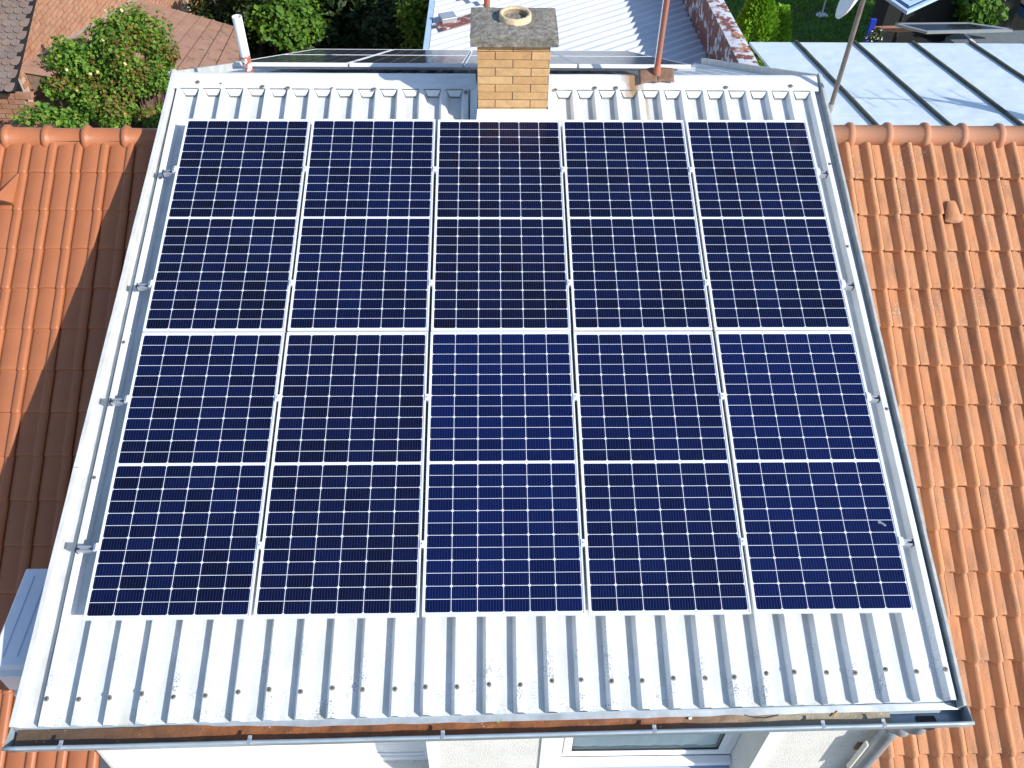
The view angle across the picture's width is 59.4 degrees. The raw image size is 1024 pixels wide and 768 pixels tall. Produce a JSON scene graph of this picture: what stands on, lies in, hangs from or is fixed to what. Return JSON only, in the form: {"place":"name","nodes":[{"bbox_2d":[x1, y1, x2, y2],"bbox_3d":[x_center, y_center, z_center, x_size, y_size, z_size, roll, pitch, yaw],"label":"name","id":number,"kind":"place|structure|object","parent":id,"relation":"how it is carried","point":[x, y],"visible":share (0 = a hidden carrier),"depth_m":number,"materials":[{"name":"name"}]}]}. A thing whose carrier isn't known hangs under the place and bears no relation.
{"place":"outdoors","nodes":[
{"label":"outdoors","id":0,"kind":"place"},
{"bbox_2d":[0,124,156,767],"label":"orange tiled house","id":1,"kind":"structure","parent":0,"point":[69,200],"depth_m":7.48,"materials":[{"name":"tile"}]},
{"bbox_2d":[0,569,47,696],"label":"outdoor unit","id":2,"kind":"object","parent":1,"relation":"attached to","point":[16,633],"visible":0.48,"depth_m":5.98,"materials":[{"name":"white plastic"}]},
{"bbox_2d":[16,0,841,91],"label":"ground","id":3,"kind":"structure","parent":0,"point":[18,88],"depth_m":25.90,"materials":[{"name":"soil"}]},
{"bbox_2d":[10,100,92,127],"bbox_3d":[-6.820,-2.505,14.770,1.118,4.748,0.482,0,47,-1],"label":"shrub","id":4,"kind":"object","parent":3,"relation":"on","point":[52,116],"visible":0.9,"depth_m":13.16,"materials":[{"name":"green plant"}]},
{"bbox_2d":[0,0,192,127],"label":"brick gable house","id":5,"kind":"structure","parent":3,"relation":"on","point":[29,29],"depth_m":13.99,"materials":[{"name":"brown tile"}]},
{"bbox_2d":[38,1,180,127],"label":"rose bush","id":6,"kind":"object","parent":3,"relation":"on","point":[111,105],"visible":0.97,"depth_m":13.92,"materials":[{"name":"green plant"}]},
{"bbox_2d":[20,0,240,127],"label":"brown roofed shed","id":7,"kind":"structure","parent":3,"relation":"on","point":[201,41],"depth_m":16.65,"materials":[{"name":"tile"}]},
{"bbox_2d":[181,0,327,58],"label":"tree","id":8,"kind":"object","parent":3,"relation":"on","point":[271,27],"visible":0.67,"depth_m":18.19,"materials":[{"name":"green plant"}]},
{"bbox_2d":[289,0,391,50],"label":"conifer","id":9,"kind":"object","parent":3,"relation":"on","point":[343,29],"visible":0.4,"depth_m":19.04,"materials":[{"name":"green plant"}]},
{"bbox_2d":[358,0,416,48],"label":"tree","id":10,"kind":"object","parent":3,"relation":"on","point":[386,26],"visible":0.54,"depth_m":18.11,"materials":[{"name":"green plant"}]},
{"bbox_2d":[392,0,428,48],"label":"shrub","id":11,"kind":"object","parent":3,"relation":"on","point":[414,14],"visible":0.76,"depth_m":17.31,"materials":[{"name":"green plant"}]},
{"bbox_2d":[1,6,974,767],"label":"metal roofed house","id":12,"kind":"structure","parent":3,"relation":"on","point":[587,690],"depth_m":5.80,"materials":[{"name":"metal"}]},
{"bbox_2d":[232,14,253,72],"bbox_3d":[-2.392,-2.950,8.037,0.084,0.700,0.084,0,47,-1],"label":"vent pipe","id":13,"kind":"object","parent":12,"relation":"on","point":[238,24],"visible":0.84,"depth_m":7.93,"materials":[{"name":"white plastic"}]},
{"bbox_2d":[270,742,427,761],"bbox_3d":[-1.281,2.445,6.751,1.301,1.989,0.070,0,47,-1],"label":"window","id":14,"kind":"structure","parent":12,"relation":"in","point":[389,751],"depth_m":7.39,"materials":[{"name":"white plastic"}]},
{"bbox_2d":[232,64,694,70],"bbox_3d":[-0.451,-3.068,8.702,4.475,0.044,0.042,0,22,-1],"label":"mounting rail","id":15,"kind":"object","parent":12,"relation":"attached to","point":[463,68],"visible":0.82,"depth_m":8.68,"materials":[{"name":"metal"}]},
{"bbox_2d":[233,54,373,66],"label":"solar panel","id":16,"kind":"object","parent":15,"relation":"attached to","point":[301,60],"visible":0.97,"depth_m":8.70,"materials":[{"name":"black glass"}]},
{"bbox_2d":[349,55,466,66],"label":"solar panel","id":17,"kind":"object","parent":15,"relation":"attached to","point":[416,61],"visible":1,"depth_m":8.68,"materials":[{"name":"black glass"}]},
{"bbox_2d":[465,55,576,67],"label":"solar panel","id":18,"kind":"object","parent":15,"relation":"attached to","point":[555,61],"visible":0.28,"depth_m":8.53,"materials":[{"name":"black glass"}]},
{"bbox_2d":[562,56,690,68],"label":"solar panel","id":19,"kind":"object","parent":15,"relation":"attached to","point":[614,61],"visible":0.95,"depth_m":8.75,"materials":[{"name":"black glass"}]},
{"bbox_2d":[161,166,827,178],"bbox_3d":[-0.117,-1.740,7.422,5.509,0.128,0.100,0,62,-1],"label":"mounting rail","id":20,"kind":"object","parent":12,"relation":"attached to","point":[171,173],"visible":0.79,"depth_m":7.37,"materials":[{"name":"metal"}]},
{"bbox_2d":[143,119,310,332],"bbox_3d":[-2.212,-1.307,7.109,1.038,0.035,2.094,0,62,-1],"label":"solar panel","id":21,"kind":"object","parent":20,"relation":"attached to","point":[226,258],"visible":1,"depth_m":7.04,"materials":[{"name":"glass"}]},
{"bbox_2d":[287,119,435,332],"bbox_3d":[-1.155,-1.314,7.135,1.038,0.035,2.094,0,62,-1],"label":"solar panel","id":22,"kind":"object","parent":20,"relation":"attached to","point":[363,259],"visible":1,"depth_m":7.07,"materials":[{"name":"blue glass"}]},
{"bbox_2d":[431,120,570,331],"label":"solar panel","id":23,"kind":"object","parent":20,"relation":"attached to","point":[500,257],"visible":1,"depth_m":7.10,"materials":[{"name":"blue glass"}]},
{"bbox_2d":[685,120,852,331],"bbox_3d":[2.018,-1.326,7.210,1.038,0.035,2.094,0,62,-1],"label":"solar panel","id":24,"kind":"object","parent":20,"relation":"attached to","point":[770,258],"visible":1,"depth_m":7.15,"materials":[{"name":"blue glass"}]},
{"bbox_2d":[75,537,914,553],"bbox_3d":[-0.083,1.074,5.941,5.554,0.128,0.100,0,62,-1],"label":"mounting rail","id":25,"kind":"object","parent":12,"relation":"attached to","point":[95,547],"visible":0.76,"depth_m":5.88,"materials":[{"name":"metal"}]},
{"bbox_2d":[83,332,284,620],"bbox_3d":[-2.182,0.554,6.128,1.038,0.036,2.094,0,62,-1],"label":"solar panel","id":26,"kind":"object","parent":25,"relation":"attached to","point":[180,535],"visible":1,"depth_m":6.06,"materials":[{"name":"blue glass"}]},
{"bbox_2d":[253,332,427,618],"bbox_3d":[-1.124,0.551,6.152,1.038,0.036,2.094,0,62,-1],"label":"solar panel","id":27,"kind":"object","parent":25,"relation":"attached to","point":[342,534],"visible":1,"depth_m":6.08,"materials":[{"name":"blue glass"}]},
{"bbox_2d":[422,331,585,616],"bbox_3d":[-0.067,0.545,6.179,1.038,0.035,2.094,0,62,-1],"label":"solar panel","id":28,"kind":"object","parent":25,"relation":"attached to","point":[502,534],"visible":1,"depth_m":6.11,"materials":[{"name":"blue glass"}]},
{"bbox_2d":[573,332,750,615],"bbox_3d":[0.992,0.544,6.206,1.038,0.038,2.094,0,62,-1],"label":"solar panel","id":29,"kind":"object","parent":25,"relation":"attached to","point":[662,535],"visible":1,"depth_m":6.13,"materials":[{"name":"blue glass"}]},
{"bbox_2d":[714,331,914,613],"bbox_3d":[2.050,0.539,6.232,1.038,0.035,2.094,0,62,-1],"label":"solar panel","id":30,"kind":"object","parent":25,"relation":"attached to","point":[818,527],"visible":1,"depth_m":6.16,"materials":[{"name":"blue glass"}]},
{"bbox_2d":[109,392,880,405],"bbox_3d":[-0.094,0.118,6.444,5.534,0.128,0.100,0,62,-1],"label":"mounting rail","id":31,"kind":"object","parent":12,"relation":"attached to","point":[125,401],"visible":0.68,"depth_m":6.38,"materials":[{"name":"metal"}]},
{"bbox_2d":[136,279,854,290],"bbox_3d":[-0.103,-0.749,6.900,5.524,0.128,0.100,0,62,-1],"label":"mounting rail","id":32,"kind":"object","parent":12,"relation":"attached to","point":[148,287],"visible":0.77,"depth_m":6.84,"materials":[{"name":"metal"}]},
{"bbox_2d":[562,120,711,331],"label":"solar panel","id":33,"kind":"object","parent":32,"relation":"attached to","point":[635,258],"visible":1,"depth_m":7.12,"materials":[{"name":"blue glass"}]},
{"bbox_2d":[560,733,740,767],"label":"window","id":34,"kind":"structure","parent":12,"relation":"in","point":[685,746],"depth_m":7.39,"materials":[{"name":"white plastic"}]},
{"bbox_2d":[639,0,673,83],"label":"mast","id":35,"kind":"object","parent":12,"relation":"on","point":[657,72],"visible":1,"depth_m":7.96,"materials":[{"name":"metal"}]},
{"bbox_2d":[423,0,759,65],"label":"corrugated roof building","id":36,"kind":"structure","parent":3,"relation":"on","point":[696,31],"depth_m":15.32,"materials":[{"name":"white metal"}]},
{"bbox_2d":[484,0,489,6],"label":"vent pipe","id":37,"kind":"object","parent":36,"relation":"on","point":[486,3],"visible":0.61,"depth_m":16.11,"materials":[{"name":"red ceramic"}]},
{"bbox_2d":[749,40,1023,767],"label":"weathered tiled house","id":38,"kind":"structure","parent":3,"relation":"on","point":[930,139],"depth_m":7.92,"materials":[{"name":"tile"}]},
{"bbox_2d":[828,0,865,112],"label":"antenna pole","id":39,"kind":"object","parent":38,"relation":"attached to","point":[847,52],"visible":0.56,"depth_m":7.72,"materials":[{"name":"metal"}]},
{"bbox_2d":[835,0,857,18],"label":"satellite dish","id":40,"kind":"object","parent":39,"relation":"attached to","point":[844,7],"visible":1,"depth_m":7.39,"materials":[{"name":"white metal"}]},
{"bbox_2d":[724,0,875,42],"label":"lawn","id":41,"kind":"structure","parent":0,"point":[860,28],"depth_m":25.50,"materials":[{"name":"green plant"}]},
{"bbox_2d":[736,0,780,65],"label":"thuja","id":42,"kind":"object","parent":41,"relation":"on","point":[754,18],"visible":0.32,"depth_m":18.35,"materials":[{"name":"green plant"}]},
{"bbox_2d":[754,2,792,65],"bbox_3d":[5.583,-6.680,19.764,1.191,3.474,1.242,0,47,-1],"label":"thuja","id":43,"kind":"object","parent":41,"relation":"on","point":[783,12],"visible":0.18,"depth_m":18.68,"materials":[{"name":"green plant"}]},
{"bbox_2d":[816,0,827,17],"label":"line post","id":44,"kind":"object","parent":41,"relation":"on","point":[821,14],"visible":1,"depth_m":25.70,"materials":[{"name":"grey metal"}]},
{"bbox_2d":[863,18,876,42],"bbox_3d":[7.278,-6.444,19.038,0.127,2.607,0.239,11,48,9],"label":"blue board","id":45,"kind":"object","parent":41,"relation":"on","point":[872,23],"visible":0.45,"depth_m":18.21,"materials":[{"name":"plastic"}]},
{"bbox_2d":[864,27,885,42],"bbox_3d":[7.211,-5.885,19.045,0.398,3.500,0.318,0,47,-1],"label":"shrub","id":46,"kind":"object","parent":41,"relation":"on","point":[873,38],"visible":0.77,"depth_m":17.86,"materials":[{"name":"green plant"}]},
{"bbox_2d":[886,0,936,42],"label":"framed canopy","id":47,"kind":"object","parent":41,"relation":"on","point":[906,7],"visible":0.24,"depth_m":16.67,"materials":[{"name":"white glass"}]},
{"bbox_2d":[863,0,1023,43],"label":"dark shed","id":48,"kind":"structure","parent":41,"relation":"on","point":[886,14],"depth_m":19.54,"materials":[{"name":"black"}]},
{"bbox_2d":[895,22,1012,33],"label":"solar panel","id":49,"kind":"object","parent":48,"relation":"on","point":[945,27],"visible":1,"depth_m":18.21,"materials":[{"name":"black glass"}]},
{"bbox_2d":[952,0,1008,25],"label":"shrub","id":50,"kind":"object","parent":41,"relation":"on","point":[979,11],"visible":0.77,"depth_m":19.05,"materials":[{"name":"green plant"}]},
{"bbox_2d":[1010,0,1023,29],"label":"grey rendered house","id":51,"kind":"structure","parent":0,"point":[1017,23],"depth_m":20.77,"materials":[{"name":"grey paint"}]},
{"bbox_3d":[-0.527,-4.250,11.621,4.475,0.044,0.042,0,22,-1],"label":"rail","id":52,"kind":"object","parent":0,"visible":0},
{"bbox_2d":[287,49,392,54],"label":"solar panel","id":53,"kind":"object","parent":52,"relation":"attached to","point":[347,51],"visible":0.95,"depth_m":11.18,"materials":[{"name":"black glass"}]},
{"bbox_2d":[377,49,470,57],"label":"solar panel","id":54,"kind":"object","parent":52,"relation":"attached to","point":[424,52],"visible":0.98,"depth_m":11.12,"materials":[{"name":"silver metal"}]},
{"bbox_2d":[470,50,559,55],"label":"solar panel","id":55,"kind":"object","parent":52,"relation":"attached to","point":[473,52],"visible":0.16,"depth_m":10.87,"materials":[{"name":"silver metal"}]},
{"bbox_2d":[550,50,648,55],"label":"solar panel","id":56,"kind":"object","parent":52,"relation":"attached to","point":[589,53],"visible":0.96,"depth_m":11.18,"materials":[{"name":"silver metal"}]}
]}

